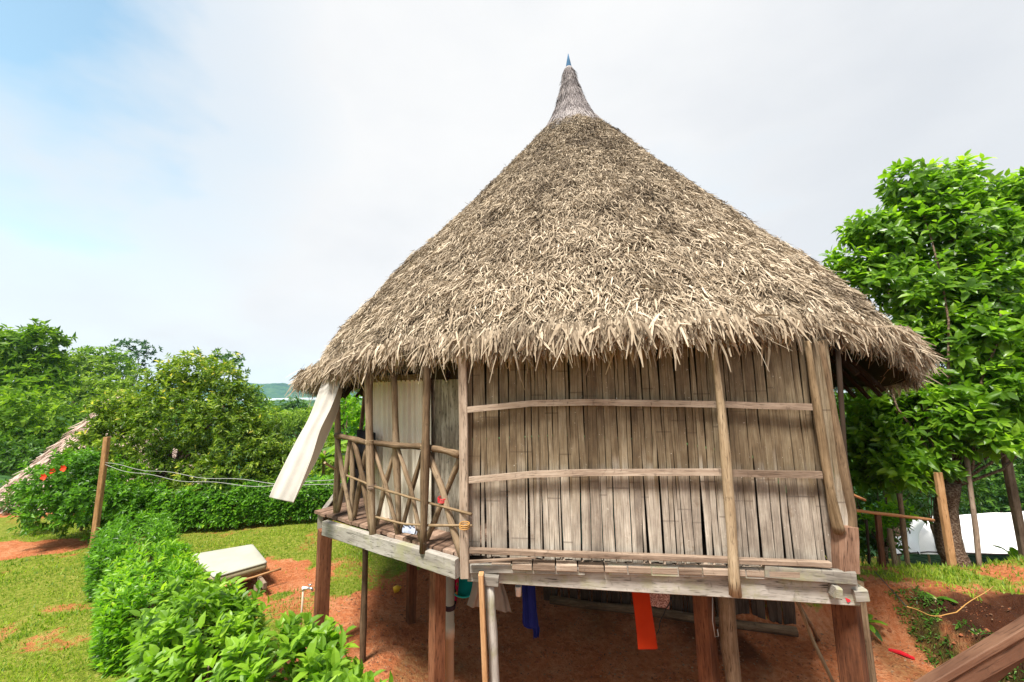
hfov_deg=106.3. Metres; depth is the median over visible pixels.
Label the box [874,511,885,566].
fence post
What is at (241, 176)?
sky
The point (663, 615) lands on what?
dangling rope
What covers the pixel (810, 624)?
short stick
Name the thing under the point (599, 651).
earth clods
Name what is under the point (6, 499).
lawn shrub
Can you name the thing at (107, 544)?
shrub
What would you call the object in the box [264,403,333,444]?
valley tree
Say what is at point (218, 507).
hedge
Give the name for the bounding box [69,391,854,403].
lake
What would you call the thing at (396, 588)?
yellow jug
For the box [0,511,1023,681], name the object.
grass
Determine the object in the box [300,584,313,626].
standpipe
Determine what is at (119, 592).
shrub
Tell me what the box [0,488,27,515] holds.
rail fence
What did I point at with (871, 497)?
undergrowth bush
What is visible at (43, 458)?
hut
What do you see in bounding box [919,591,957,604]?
leafy plant
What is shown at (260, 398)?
valley tree
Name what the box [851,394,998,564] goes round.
undergrowth bush
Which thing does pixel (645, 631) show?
orange cloth
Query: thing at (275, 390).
hills
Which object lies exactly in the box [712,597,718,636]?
looped wire
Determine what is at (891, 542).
fence post
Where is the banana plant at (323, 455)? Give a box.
[318,440,349,487]
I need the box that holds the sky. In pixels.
[0,0,1023,385]
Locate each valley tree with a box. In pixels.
[247,383,281,411]
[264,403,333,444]
[277,396,308,412]
[289,437,333,477]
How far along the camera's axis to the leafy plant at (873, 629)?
5.30 m
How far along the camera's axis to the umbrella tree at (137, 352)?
52.21 m
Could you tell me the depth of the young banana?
7.18 m
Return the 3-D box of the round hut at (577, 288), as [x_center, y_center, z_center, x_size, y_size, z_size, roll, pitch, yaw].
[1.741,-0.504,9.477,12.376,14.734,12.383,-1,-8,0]
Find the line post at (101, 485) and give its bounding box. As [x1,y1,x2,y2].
[88,437,110,556]
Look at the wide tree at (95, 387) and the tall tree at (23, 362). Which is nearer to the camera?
the tall tree at (23, 362)
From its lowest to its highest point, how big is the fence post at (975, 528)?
2.158 m
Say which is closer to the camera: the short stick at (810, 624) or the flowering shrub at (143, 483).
the short stick at (810, 624)
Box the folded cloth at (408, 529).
[402,525,416,534]
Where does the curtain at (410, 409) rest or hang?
hanging from the round hut at (577, 288)
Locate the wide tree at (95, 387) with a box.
[33,371,142,417]
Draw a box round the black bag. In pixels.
[355,429,375,470]
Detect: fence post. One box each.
[865,519,870,563]
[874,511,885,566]
[887,528,898,565]
[896,493,910,566]
[933,472,957,566]
[963,455,982,566]
[1000,452,1023,556]
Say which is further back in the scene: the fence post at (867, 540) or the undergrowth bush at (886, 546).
the undergrowth bush at (886, 546)
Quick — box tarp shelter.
[896,511,1023,564]
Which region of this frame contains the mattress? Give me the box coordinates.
[191,544,266,580]
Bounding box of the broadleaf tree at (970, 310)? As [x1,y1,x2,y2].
[817,149,1023,566]
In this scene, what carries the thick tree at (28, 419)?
on the ground at (290, 575)
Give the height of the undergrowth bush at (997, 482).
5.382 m
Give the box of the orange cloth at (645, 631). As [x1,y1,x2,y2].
[632,592,657,649]
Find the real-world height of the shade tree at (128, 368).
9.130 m
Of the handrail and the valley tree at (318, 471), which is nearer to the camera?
the handrail
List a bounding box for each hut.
[0,387,207,513]
[285,54,950,681]
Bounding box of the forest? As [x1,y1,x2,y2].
[31,394,845,431]
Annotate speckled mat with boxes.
[649,593,669,608]
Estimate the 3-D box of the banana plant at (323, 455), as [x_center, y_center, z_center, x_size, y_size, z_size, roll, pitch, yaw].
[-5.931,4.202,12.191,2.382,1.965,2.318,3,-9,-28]
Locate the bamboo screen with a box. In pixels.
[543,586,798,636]
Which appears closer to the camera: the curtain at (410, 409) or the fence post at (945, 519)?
the curtain at (410, 409)
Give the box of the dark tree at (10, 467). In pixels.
[0,427,53,475]
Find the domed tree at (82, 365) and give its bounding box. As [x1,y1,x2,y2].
[41,349,120,405]
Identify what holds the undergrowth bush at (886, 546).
on the ground at (290, 575)
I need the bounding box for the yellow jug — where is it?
[393,585,400,592]
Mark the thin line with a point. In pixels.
(891, 589)
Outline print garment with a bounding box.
[454,578,458,603]
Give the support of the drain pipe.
on the ground at (290, 575)
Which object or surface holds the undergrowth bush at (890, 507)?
on the ground at (290, 575)
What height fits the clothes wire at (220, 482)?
0.315 m
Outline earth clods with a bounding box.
[298,573,1009,681]
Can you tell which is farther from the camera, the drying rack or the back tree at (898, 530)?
the back tree at (898, 530)
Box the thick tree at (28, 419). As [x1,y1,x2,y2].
[0,384,90,461]
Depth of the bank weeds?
5.17 m
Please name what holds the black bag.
hanging from the round hut at (577, 288)
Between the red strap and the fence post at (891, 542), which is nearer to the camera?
the red strap
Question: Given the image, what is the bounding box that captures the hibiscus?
[0,446,153,541]
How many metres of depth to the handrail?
1.90 m
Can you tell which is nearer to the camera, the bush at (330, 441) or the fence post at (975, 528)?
the fence post at (975, 528)
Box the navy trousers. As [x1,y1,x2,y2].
[522,585,539,638]
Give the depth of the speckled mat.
4.08 m
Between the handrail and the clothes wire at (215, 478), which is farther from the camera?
the clothes wire at (215, 478)
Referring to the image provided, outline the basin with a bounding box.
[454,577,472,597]
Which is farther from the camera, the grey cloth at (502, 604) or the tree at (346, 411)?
the tree at (346, 411)
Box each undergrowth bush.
[837,397,926,564]
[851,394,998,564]
[853,487,932,563]
[857,499,918,566]
[926,458,1023,514]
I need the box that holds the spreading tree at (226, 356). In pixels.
[196,348,245,409]
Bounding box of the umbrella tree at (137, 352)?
[112,337,163,386]
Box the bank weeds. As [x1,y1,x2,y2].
[885,585,1023,681]
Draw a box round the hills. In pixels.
[34,383,852,403]
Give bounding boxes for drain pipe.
[445,576,455,681]
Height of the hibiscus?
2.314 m
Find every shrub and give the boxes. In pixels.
[0,488,49,523]
[80,508,182,602]
[84,459,174,510]
[85,536,212,678]
[116,571,278,681]
[195,610,392,681]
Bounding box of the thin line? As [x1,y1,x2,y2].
[874,571,906,606]
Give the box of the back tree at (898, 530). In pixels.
[833,387,933,555]
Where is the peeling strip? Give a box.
[854,494,865,500]
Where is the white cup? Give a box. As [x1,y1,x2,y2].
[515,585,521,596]
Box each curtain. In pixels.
[269,380,342,502]
[373,381,394,518]
[397,380,430,529]
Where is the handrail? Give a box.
[914,615,1023,681]
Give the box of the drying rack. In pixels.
[204,568,280,597]
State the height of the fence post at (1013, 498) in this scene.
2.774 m
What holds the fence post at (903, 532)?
on the ground at (290, 575)
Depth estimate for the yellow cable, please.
4.39 m
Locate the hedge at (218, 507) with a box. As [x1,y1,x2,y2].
[100,472,349,531]
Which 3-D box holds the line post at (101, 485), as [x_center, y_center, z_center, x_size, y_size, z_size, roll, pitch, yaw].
[-8.549,3.367,7.944,0.112,2.698,0.084,-1,-8,0]
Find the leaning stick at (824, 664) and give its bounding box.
[796,602,833,681]
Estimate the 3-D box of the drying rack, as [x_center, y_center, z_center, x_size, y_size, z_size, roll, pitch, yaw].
[-4.922,4.164,6.756,1.968,0.363,1.014,-6,-9,37]
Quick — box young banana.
[992,545,1018,558]
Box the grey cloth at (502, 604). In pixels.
[467,582,511,612]
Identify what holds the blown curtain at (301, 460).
hanging from the round hut at (577, 288)
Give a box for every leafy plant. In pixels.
[868,614,886,641]
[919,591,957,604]
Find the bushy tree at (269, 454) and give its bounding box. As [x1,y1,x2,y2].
[52,346,305,506]
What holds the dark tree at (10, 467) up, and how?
on the ground at (290, 575)
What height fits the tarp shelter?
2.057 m
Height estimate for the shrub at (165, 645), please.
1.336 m
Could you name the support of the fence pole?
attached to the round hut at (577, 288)
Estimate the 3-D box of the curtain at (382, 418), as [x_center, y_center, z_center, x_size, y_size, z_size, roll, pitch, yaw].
[-1.620,1.423,4.908,0.618,1.832,0.074,-6,-9,34]
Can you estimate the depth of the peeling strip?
3.83 m
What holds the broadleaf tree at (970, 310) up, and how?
on the ground at (290, 575)
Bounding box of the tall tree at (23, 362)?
[0,318,81,420]
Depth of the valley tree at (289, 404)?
73.75 m
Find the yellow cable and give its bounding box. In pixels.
[907,586,993,616]
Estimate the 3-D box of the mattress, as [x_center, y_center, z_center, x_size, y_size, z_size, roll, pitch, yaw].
[-5.044,3.921,6.828,1.409,0.139,0.925,-8,-10,44]
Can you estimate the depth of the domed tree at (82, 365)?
43.92 m
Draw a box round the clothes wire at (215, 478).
[105,462,327,483]
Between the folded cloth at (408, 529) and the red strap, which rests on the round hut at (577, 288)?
the folded cloth at (408, 529)
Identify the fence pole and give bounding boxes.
[856,509,934,521]
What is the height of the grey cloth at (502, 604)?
0.460 m
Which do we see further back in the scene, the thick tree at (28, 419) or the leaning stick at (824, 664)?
the thick tree at (28, 419)
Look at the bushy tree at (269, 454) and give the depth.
10.36 m
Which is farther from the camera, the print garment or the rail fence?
the rail fence
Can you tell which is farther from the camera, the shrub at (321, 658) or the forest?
the forest
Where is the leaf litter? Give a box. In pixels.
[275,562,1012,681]
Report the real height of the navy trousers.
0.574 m
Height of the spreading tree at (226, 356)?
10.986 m
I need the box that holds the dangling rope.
[656,597,670,634]
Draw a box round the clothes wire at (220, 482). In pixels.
[105,464,327,486]
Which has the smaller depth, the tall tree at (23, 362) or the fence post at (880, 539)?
the fence post at (880, 539)
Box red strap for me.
[888,648,914,659]
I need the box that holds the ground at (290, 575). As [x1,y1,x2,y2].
[0,397,1023,681]
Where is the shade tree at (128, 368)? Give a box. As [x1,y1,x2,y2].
[70,344,144,384]
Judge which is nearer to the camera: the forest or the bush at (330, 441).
the bush at (330, 441)
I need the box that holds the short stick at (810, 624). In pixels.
[800,602,819,640]

